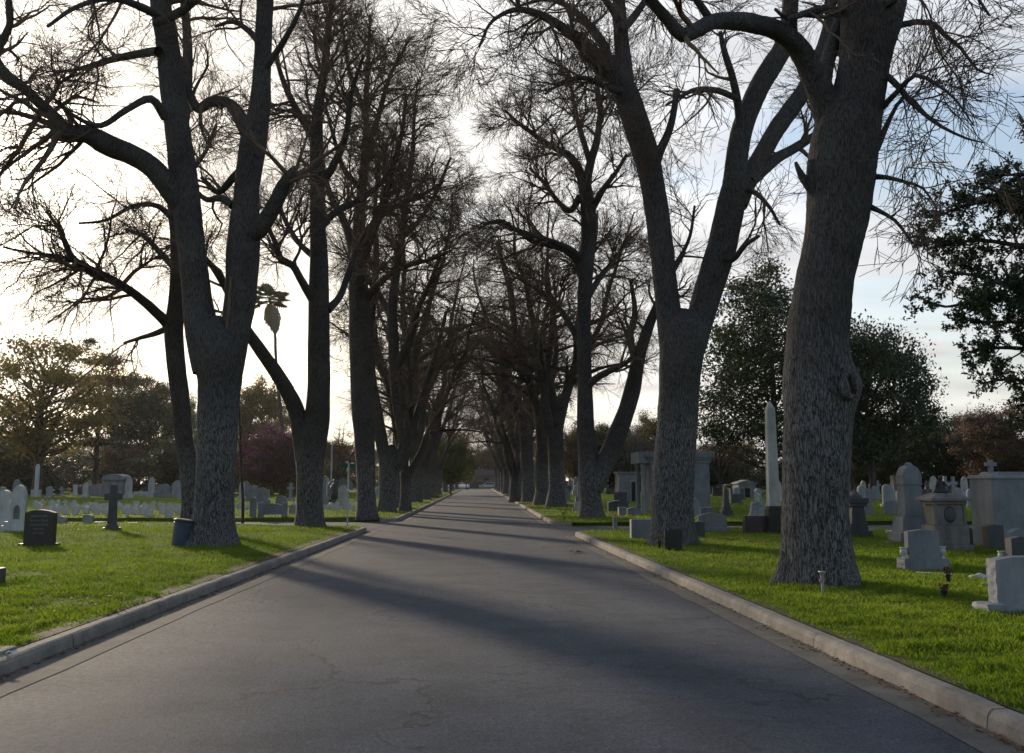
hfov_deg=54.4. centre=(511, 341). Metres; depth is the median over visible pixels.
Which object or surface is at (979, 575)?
marker stone
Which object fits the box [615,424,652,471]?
bare tree
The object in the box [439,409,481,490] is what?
avenue tree
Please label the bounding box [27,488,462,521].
lawn
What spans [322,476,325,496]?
headstone
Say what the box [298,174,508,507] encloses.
avenue tree
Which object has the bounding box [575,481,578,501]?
headstone
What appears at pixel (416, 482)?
avenue tree
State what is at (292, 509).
headstone
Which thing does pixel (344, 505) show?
grave marker
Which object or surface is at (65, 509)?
grave marker
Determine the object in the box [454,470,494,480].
house
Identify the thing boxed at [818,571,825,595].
flower vase
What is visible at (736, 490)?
headstone
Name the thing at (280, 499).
headstone
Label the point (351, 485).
headstone
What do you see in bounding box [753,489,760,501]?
statue
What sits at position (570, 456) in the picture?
belt tree
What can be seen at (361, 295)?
avenue tree
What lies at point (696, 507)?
headstone
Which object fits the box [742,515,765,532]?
headstone
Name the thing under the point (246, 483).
headstone
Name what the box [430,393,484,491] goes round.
avenue tree
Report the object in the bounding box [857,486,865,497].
headstone
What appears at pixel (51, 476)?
belt tree
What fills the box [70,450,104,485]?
belt tree
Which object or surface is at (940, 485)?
statue
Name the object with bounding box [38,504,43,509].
grave marker
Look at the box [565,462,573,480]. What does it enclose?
belt tree
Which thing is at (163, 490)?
tomb
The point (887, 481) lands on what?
belt tree
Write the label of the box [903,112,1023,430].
evergreen tree
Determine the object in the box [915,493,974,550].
pedestal tomb
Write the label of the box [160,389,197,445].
leafy tree
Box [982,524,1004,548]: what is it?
headstone
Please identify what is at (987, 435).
leafy tree
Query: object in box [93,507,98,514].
grave marker
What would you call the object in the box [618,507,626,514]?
tomb
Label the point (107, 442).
pine tree
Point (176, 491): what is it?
tomb
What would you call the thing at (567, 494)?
headstone
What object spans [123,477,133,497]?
headstone
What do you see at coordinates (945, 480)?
cross
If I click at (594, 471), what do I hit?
avenue tree
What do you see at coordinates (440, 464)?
avenue tree
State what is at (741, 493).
headstone
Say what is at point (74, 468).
belt tree
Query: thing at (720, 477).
bare tree
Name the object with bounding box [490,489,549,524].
gutter
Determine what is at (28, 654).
kerb
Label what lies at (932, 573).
grave kerb
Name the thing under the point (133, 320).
sky
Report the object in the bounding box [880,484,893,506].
headstone
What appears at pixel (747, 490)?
door
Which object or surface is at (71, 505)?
grave marker
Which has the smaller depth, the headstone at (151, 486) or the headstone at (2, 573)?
the headstone at (2, 573)
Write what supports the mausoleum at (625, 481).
on the lawn at (889, 521)
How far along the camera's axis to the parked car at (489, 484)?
225.71 m
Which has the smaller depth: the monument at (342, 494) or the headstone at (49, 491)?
the monument at (342, 494)
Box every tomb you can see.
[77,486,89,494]
[90,485,101,495]
[133,492,147,495]
[153,484,171,496]
[171,480,180,497]
[607,500,627,510]
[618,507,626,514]
[627,507,640,514]
[700,507,713,513]
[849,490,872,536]
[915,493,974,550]
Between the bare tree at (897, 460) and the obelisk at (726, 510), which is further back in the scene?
the bare tree at (897, 460)
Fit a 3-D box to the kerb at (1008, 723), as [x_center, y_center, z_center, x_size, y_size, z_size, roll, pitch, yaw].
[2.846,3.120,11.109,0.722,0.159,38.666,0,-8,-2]
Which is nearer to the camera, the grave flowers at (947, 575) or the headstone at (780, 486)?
the grave flowers at (947, 575)
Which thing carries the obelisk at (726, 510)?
on the lawn at (889, 521)
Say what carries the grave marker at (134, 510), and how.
on the lawn at (329, 518)
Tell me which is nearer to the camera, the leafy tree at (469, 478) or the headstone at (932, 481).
the headstone at (932, 481)
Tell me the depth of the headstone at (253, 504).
41.11 m
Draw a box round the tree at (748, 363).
[641,251,884,470]
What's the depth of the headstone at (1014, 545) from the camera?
18.27 m
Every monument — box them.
[31,464,41,496]
[72,485,77,495]
[254,487,269,504]
[337,485,346,505]
[888,462,925,541]
[890,475,896,489]
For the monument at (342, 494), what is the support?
on the lawn at (329, 518)
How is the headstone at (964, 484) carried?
on the lawn at (889, 521)
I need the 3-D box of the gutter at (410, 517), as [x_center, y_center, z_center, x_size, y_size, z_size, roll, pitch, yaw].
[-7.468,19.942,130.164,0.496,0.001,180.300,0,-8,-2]
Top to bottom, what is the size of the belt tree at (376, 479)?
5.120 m
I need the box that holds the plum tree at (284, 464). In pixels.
[235,422,295,494]
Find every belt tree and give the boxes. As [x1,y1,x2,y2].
[0,426,28,487]
[0,438,69,489]
[0,459,72,493]
[1,451,72,491]
[48,441,93,484]
[49,452,91,483]
[60,481,80,489]
[65,452,102,484]
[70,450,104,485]
[83,443,157,491]
[118,436,247,483]
[147,443,177,492]
[159,435,196,446]
[235,446,340,494]
[286,437,356,484]
[345,463,378,488]
[351,449,378,472]
[375,472,378,485]
[460,447,488,469]
[469,448,493,469]
[474,446,495,469]
[503,433,536,467]
[563,421,601,476]
[563,422,620,477]
[563,422,648,487]
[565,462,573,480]
[620,405,656,470]
[623,432,655,471]
[696,445,749,485]
[701,444,763,486]
[722,483,732,487]
[726,465,765,488]
[729,441,765,467]
[745,460,781,492]
[853,410,912,487]
[879,455,969,492]
[891,411,1011,486]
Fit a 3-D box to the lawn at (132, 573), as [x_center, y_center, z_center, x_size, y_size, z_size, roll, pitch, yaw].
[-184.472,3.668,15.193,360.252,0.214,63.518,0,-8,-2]
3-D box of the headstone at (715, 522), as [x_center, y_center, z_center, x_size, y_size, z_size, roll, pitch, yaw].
[5.811,5.282,28.953,1.007,0.589,0.374,0,-8,-2]
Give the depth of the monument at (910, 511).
24.00 m
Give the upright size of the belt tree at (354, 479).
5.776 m
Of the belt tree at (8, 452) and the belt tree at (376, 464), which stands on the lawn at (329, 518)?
the belt tree at (8, 452)
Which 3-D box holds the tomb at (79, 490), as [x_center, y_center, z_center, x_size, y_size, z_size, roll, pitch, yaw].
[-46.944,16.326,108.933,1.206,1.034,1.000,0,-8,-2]
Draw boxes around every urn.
[899,547,906,558]
[940,546,945,557]
[997,551,1005,555]
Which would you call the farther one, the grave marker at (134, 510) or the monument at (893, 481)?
the monument at (893, 481)
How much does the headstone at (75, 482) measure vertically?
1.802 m
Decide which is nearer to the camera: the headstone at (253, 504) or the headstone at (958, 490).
the headstone at (253, 504)
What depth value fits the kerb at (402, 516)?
47.95 m
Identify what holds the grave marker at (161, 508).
on the lawn at (329, 518)
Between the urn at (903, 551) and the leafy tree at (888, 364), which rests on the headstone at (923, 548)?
the urn at (903, 551)
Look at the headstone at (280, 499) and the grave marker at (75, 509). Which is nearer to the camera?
the grave marker at (75, 509)
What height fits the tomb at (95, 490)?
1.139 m
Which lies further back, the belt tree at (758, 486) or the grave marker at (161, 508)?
the belt tree at (758, 486)
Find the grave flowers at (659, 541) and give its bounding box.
[656,533,662,548]
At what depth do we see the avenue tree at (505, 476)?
119.22 m
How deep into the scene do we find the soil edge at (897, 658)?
9.30 m
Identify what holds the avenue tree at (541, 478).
on the lawn at (889, 521)
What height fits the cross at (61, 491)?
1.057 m
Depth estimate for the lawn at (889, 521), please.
43.37 m
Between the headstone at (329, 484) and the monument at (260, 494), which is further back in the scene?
the headstone at (329, 484)
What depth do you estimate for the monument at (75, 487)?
102.84 m
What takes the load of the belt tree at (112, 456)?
on the lawn at (329, 518)
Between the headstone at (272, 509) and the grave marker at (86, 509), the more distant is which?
the grave marker at (86, 509)
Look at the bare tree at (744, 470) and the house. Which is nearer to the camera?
the bare tree at (744, 470)
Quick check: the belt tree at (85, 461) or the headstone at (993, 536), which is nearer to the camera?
the headstone at (993, 536)
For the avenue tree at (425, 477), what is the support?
on the lawn at (329, 518)
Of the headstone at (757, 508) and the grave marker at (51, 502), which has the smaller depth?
the headstone at (757, 508)
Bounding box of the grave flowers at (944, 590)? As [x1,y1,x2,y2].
[938,583,948,597]
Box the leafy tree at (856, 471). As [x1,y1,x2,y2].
[780,414,878,482]
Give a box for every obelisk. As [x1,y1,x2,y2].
[719,487,732,515]
[764,401,781,532]
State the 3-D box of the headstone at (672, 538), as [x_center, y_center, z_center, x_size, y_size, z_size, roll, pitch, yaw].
[3.490,4.320,21.545,0.374,0.508,0.120,0,-8,2]
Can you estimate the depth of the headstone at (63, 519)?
35.51 m
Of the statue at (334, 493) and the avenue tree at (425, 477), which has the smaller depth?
the statue at (334, 493)
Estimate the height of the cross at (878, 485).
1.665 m
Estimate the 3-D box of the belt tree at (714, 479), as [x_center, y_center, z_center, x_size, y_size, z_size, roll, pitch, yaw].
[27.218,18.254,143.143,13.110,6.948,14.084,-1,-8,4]
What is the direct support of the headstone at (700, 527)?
on the lawn at (783, 605)
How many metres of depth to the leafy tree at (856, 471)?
100.20 m
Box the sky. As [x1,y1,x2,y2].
[0,0,1023,483]
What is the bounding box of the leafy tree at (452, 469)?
[438,432,479,494]
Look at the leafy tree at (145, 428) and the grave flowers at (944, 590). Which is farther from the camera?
the leafy tree at (145, 428)
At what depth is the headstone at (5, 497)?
33.03 m
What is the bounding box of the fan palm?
[255,282,290,433]
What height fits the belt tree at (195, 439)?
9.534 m
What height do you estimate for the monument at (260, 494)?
1.174 m
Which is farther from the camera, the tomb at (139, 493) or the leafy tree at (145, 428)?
the leafy tree at (145, 428)
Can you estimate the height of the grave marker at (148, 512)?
0.380 m
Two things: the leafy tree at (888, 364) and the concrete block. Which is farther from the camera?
the leafy tree at (888, 364)
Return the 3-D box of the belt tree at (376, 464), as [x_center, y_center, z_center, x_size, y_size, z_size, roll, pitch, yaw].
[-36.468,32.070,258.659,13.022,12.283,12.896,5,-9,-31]
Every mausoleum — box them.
[100,474,132,496]
[613,472,640,501]
[631,452,714,510]
[731,480,757,497]
[967,460,1023,546]
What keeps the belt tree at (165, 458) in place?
on the lawn at (329, 518)
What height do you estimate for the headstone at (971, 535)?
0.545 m
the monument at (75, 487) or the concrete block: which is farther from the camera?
the monument at (75, 487)
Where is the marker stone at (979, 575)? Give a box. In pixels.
[969,573,986,579]
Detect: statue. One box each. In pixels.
[329,479,337,502]
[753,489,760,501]
[933,476,947,492]
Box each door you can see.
[631,482,635,501]
[745,488,749,497]
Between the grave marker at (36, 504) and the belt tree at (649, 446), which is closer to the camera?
the grave marker at (36, 504)
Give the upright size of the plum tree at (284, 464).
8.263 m
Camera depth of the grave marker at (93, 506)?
47.69 m
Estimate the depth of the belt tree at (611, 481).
142.96 m
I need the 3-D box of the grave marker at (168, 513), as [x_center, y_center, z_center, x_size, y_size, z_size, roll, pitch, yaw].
[-14.026,7.077,40.660,0.288,0.370,0.100,5,-9,-14]
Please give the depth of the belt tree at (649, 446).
129.50 m
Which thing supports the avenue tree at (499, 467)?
on the lawn at (889, 521)
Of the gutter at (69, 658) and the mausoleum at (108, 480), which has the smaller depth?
the gutter at (69, 658)
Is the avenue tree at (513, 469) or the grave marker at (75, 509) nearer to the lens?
the grave marker at (75, 509)
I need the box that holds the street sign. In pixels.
[342,462,355,525]
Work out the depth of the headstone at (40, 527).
23.10 m
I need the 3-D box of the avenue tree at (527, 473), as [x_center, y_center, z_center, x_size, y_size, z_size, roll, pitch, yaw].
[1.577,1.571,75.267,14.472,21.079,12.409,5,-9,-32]
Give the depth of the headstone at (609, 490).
113.93 m
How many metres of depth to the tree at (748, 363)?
92.30 m
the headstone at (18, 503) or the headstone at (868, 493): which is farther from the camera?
the headstone at (868, 493)
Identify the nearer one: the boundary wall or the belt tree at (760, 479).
the belt tree at (760, 479)
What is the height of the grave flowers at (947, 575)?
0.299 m
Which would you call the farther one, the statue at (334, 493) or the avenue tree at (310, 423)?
the statue at (334, 493)
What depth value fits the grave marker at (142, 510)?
44.03 m
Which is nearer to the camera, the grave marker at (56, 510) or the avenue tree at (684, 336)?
the avenue tree at (684, 336)
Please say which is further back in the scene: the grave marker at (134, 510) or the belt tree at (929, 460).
the belt tree at (929, 460)
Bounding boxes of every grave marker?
[34,502,40,508]
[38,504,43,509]
[48,500,54,506]
[52,508,59,516]
[61,504,68,513]
[68,502,75,508]
[72,505,78,513]
[83,507,89,513]
[89,503,97,509]
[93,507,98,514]
[123,507,131,516]
[130,508,137,513]
[139,507,146,514]
[144,509,151,516]
[147,504,155,513]
[159,504,164,513]
[164,510,172,517]
[342,503,346,509]
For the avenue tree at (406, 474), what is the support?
on the lawn at (329, 518)
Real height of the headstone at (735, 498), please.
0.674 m
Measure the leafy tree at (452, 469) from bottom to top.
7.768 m
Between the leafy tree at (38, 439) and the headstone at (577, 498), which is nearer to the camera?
the headstone at (577, 498)
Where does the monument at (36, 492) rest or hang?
on the lawn at (329, 518)
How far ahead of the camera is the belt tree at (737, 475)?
169.82 m
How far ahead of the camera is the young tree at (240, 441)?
36.70 m
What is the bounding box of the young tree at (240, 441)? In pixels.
[237,371,280,523]
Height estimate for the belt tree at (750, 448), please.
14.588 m
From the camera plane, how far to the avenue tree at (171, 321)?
30.70 m
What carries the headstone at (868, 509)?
on the lawn at (889, 521)
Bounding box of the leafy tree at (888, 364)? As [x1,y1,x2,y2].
[850,309,952,488]
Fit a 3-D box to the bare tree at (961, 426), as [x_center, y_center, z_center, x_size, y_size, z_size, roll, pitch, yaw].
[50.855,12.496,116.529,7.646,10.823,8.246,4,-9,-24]
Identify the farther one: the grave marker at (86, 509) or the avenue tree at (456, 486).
the avenue tree at (456, 486)
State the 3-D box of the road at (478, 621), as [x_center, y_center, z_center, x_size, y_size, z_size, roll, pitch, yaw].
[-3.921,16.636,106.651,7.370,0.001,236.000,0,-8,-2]
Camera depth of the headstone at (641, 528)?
25.98 m
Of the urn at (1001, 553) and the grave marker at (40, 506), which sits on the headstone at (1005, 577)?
the urn at (1001, 553)
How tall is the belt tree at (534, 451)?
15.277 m
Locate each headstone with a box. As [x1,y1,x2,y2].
[0,485,27,531]
[0,490,11,525]
[0,567,5,581]
[12,479,20,491]
[18,510,59,545]
[44,486,53,497]
[57,516,67,522]
[70,480,78,491]
[80,483,89,496]
[82,514,93,522]
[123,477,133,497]
[146,477,154,497]
[237,481,245,498]
[244,481,250,497]
[244,485,257,500]
[249,497,256,517]
[258,502,287,516]
[275,496,286,504]
[287,482,293,497]
[289,505,295,513]
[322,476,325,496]
[323,496,329,504]
[325,477,329,494]
[326,482,333,498]
[337,478,345,491]
[349,481,352,489]
[565,488,570,500]
[572,477,577,493]
[572,501,578,510]
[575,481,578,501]
[605,488,613,493]
[614,492,628,502]
[630,519,650,538]
[641,495,646,512]
[664,529,682,549]
[694,498,700,515]
[695,521,704,537]
[697,513,730,531]
[711,488,722,495]
[729,489,745,499]
[729,494,743,502]
[733,487,741,500]
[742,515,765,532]
[748,501,764,514]
[753,488,763,499]
[779,481,781,500]
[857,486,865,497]
[864,504,874,513]
[865,488,874,502]
[871,486,880,498]
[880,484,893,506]
[882,501,897,513]
[896,529,949,569]
[922,489,931,494]
[929,476,936,492]
[954,488,961,494]
[960,476,967,495]
[966,489,970,506]
[969,528,975,548]
[972,555,1023,613]
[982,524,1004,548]
[1005,528,1023,537]
[1005,536,1023,555]
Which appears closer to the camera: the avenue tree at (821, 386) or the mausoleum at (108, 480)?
the avenue tree at (821, 386)
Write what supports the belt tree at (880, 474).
on the lawn at (889, 521)
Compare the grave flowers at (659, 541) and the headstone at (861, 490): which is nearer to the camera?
the grave flowers at (659, 541)
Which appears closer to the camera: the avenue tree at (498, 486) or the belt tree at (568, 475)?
the avenue tree at (498, 486)
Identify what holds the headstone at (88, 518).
on the lawn at (132, 573)
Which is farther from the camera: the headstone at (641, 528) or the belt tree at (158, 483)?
the belt tree at (158, 483)
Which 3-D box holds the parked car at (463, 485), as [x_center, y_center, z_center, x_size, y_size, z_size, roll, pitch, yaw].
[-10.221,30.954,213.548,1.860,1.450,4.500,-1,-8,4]
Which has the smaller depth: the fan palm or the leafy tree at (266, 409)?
the fan palm
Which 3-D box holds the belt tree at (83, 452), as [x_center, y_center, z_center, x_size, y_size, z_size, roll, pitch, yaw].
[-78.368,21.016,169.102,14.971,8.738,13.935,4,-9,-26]
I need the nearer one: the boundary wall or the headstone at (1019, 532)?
the headstone at (1019, 532)
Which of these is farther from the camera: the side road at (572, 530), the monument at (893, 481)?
the monument at (893, 481)
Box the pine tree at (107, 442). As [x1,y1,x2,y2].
[61,336,140,484]
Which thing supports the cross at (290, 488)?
on the lawn at (329, 518)
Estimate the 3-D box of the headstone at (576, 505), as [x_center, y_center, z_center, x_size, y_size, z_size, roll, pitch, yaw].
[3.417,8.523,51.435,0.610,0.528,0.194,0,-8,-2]
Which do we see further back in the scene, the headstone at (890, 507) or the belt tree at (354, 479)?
the belt tree at (354, 479)
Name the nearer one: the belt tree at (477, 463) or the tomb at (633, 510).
the tomb at (633, 510)
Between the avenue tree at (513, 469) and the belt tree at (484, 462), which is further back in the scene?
the belt tree at (484, 462)
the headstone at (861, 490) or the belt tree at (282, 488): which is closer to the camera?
the headstone at (861, 490)
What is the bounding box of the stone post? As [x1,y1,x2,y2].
[613,517,616,528]
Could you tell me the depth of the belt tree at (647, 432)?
138.19 m
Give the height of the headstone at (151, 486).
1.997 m
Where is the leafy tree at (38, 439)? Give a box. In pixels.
[0,328,140,494]
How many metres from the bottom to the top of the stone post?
0.458 m
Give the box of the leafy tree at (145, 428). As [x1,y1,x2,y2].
[102,366,194,490]
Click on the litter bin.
(182, 529)
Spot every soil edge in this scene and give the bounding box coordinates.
[1,528,357,647]
[587,534,1023,712]
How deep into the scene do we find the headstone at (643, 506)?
46.28 m
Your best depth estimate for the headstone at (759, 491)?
78.40 m
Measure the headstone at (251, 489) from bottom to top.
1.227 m
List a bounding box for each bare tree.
[324,416,355,489]
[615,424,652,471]
[697,419,745,493]
[714,431,764,479]
[850,454,857,492]
[889,447,911,474]
[929,403,970,454]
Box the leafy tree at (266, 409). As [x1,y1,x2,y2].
[237,372,293,457]
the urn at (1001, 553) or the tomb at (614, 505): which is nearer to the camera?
the urn at (1001, 553)
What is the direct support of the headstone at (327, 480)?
on the lawn at (329, 518)
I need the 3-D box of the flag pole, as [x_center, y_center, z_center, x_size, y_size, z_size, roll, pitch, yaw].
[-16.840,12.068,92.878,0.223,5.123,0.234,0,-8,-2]
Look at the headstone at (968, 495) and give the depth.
57.66 m
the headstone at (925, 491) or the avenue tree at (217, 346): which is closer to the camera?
the avenue tree at (217, 346)
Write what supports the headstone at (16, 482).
on the lawn at (329, 518)
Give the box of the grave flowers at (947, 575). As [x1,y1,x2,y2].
[943,566,952,581]
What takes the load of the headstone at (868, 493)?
on the lawn at (889, 521)
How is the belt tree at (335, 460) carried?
on the lawn at (329, 518)
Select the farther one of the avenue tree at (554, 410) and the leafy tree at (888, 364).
the leafy tree at (888, 364)
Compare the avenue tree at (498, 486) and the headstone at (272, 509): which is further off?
the avenue tree at (498, 486)
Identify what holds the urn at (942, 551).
on the headstone at (923, 548)
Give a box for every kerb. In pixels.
[0,526,366,675]
[379,489,461,521]
[491,488,571,525]
[575,530,1023,745]
[916,572,964,575]
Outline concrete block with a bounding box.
[0,646,15,654]
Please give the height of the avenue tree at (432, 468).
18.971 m
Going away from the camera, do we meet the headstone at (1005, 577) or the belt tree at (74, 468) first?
the headstone at (1005, 577)
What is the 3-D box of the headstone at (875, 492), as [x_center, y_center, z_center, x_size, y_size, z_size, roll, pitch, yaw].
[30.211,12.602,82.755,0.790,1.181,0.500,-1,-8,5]
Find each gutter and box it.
[0,531,378,696]
[399,489,464,520]
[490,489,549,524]
[565,536,1023,752]
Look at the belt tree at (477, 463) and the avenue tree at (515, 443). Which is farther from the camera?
the belt tree at (477, 463)
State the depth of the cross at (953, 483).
78.66 m
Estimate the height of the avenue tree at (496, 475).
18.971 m
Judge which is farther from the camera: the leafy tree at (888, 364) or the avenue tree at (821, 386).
the leafy tree at (888, 364)
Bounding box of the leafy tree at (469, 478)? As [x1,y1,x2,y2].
[459,465,476,489]
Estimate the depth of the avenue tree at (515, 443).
88.53 m
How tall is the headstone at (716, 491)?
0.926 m
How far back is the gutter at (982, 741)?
8.27 m
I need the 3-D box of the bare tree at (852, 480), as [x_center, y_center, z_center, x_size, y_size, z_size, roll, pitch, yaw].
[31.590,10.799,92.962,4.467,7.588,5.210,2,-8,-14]
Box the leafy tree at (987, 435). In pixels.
[942,398,1023,476]
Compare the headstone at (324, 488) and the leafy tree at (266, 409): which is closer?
the headstone at (324, 488)
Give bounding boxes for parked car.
[459,482,469,488]
[479,482,494,488]
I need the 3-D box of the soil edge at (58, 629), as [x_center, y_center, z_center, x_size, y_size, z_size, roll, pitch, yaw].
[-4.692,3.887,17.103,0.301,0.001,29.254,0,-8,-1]
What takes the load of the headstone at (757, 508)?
on the lawn at (889, 521)
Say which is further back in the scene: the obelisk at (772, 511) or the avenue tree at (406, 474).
the avenue tree at (406, 474)
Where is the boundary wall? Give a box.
[332,481,614,487]
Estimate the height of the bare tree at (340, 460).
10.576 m
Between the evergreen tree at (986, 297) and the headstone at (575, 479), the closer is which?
the evergreen tree at (986, 297)
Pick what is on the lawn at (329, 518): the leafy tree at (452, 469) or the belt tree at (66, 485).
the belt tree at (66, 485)
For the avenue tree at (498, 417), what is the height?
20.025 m
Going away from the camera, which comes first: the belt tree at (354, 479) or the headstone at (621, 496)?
the headstone at (621, 496)
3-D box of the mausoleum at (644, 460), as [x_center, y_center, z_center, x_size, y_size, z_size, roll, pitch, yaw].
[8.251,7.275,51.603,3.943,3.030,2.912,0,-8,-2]
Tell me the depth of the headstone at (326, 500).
61.68 m
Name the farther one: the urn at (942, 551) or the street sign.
the street sign
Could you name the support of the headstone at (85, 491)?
on the lawn at (329, 518)
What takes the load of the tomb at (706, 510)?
on the lawn at (889, 521)
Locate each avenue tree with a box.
[0,0,276,519]
[0,0,398,546]
[87,0,454,526]
[263,0,499,519]
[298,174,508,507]
[308,37,508,511]
[330,249,498,501]
[330,255,516,499]
[330,273,547,511]
[377,357,495,493]
[381,309,490,494]
[392,0,933,544]
[410,1,707,516]
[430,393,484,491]
[435,229,619,501]
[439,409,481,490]
[440,182,658,506]
[440,321,576,502]
[447,423,479,488]
[452,186,681,504]
[453,374,534,493]
[454,291,576,496]
[460,379,535,491]
[463,389,534,490]
[464,313,541,495]
[469,397,505,489]
[644,0,1023,587]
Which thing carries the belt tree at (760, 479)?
on the lawn at (889, 521)
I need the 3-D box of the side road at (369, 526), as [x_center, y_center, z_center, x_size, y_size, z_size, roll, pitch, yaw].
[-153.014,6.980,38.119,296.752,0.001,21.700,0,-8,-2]
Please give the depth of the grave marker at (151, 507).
43.89 m
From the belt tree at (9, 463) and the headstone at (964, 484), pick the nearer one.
the headstone at (964, 484)
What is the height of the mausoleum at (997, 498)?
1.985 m
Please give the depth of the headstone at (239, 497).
83.28 m
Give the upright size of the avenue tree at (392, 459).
24.190 m
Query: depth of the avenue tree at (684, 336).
24.15 m
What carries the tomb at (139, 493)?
on the lawn at (329, 518)
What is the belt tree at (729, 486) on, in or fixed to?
on the lawn at (889, 521)
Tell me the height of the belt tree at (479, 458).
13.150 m
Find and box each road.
[0,489,982,752]
[236,521,396,530]
[552,525,971,535]
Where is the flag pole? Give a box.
[330,443,332,481]
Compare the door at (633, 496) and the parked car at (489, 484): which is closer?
the door at (633, 496)
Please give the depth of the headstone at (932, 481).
80.88 m
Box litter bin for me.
[171,518,194,545]
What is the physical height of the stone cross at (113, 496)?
1.441 m
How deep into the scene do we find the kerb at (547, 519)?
42.93 m
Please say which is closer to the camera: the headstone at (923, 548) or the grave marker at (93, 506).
the headstone at (923, 548)
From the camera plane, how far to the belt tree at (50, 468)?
129.85 m
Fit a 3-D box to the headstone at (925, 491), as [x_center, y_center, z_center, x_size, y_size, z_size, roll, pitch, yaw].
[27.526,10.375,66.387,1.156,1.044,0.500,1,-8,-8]
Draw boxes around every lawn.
[0,522,361,648]
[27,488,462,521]
[492,488,971,525]
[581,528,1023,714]
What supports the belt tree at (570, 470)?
on the lawn at (889, 521)
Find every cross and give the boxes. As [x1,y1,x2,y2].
[58,486,64,495]
[103,485,122,529]
[287,483,294,500]
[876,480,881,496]
[942,476,949,489]
[950,476,957,492]
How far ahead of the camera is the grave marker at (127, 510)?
41.38 m
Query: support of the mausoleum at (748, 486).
on the lawn at (889, 521)
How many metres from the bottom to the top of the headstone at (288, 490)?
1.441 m

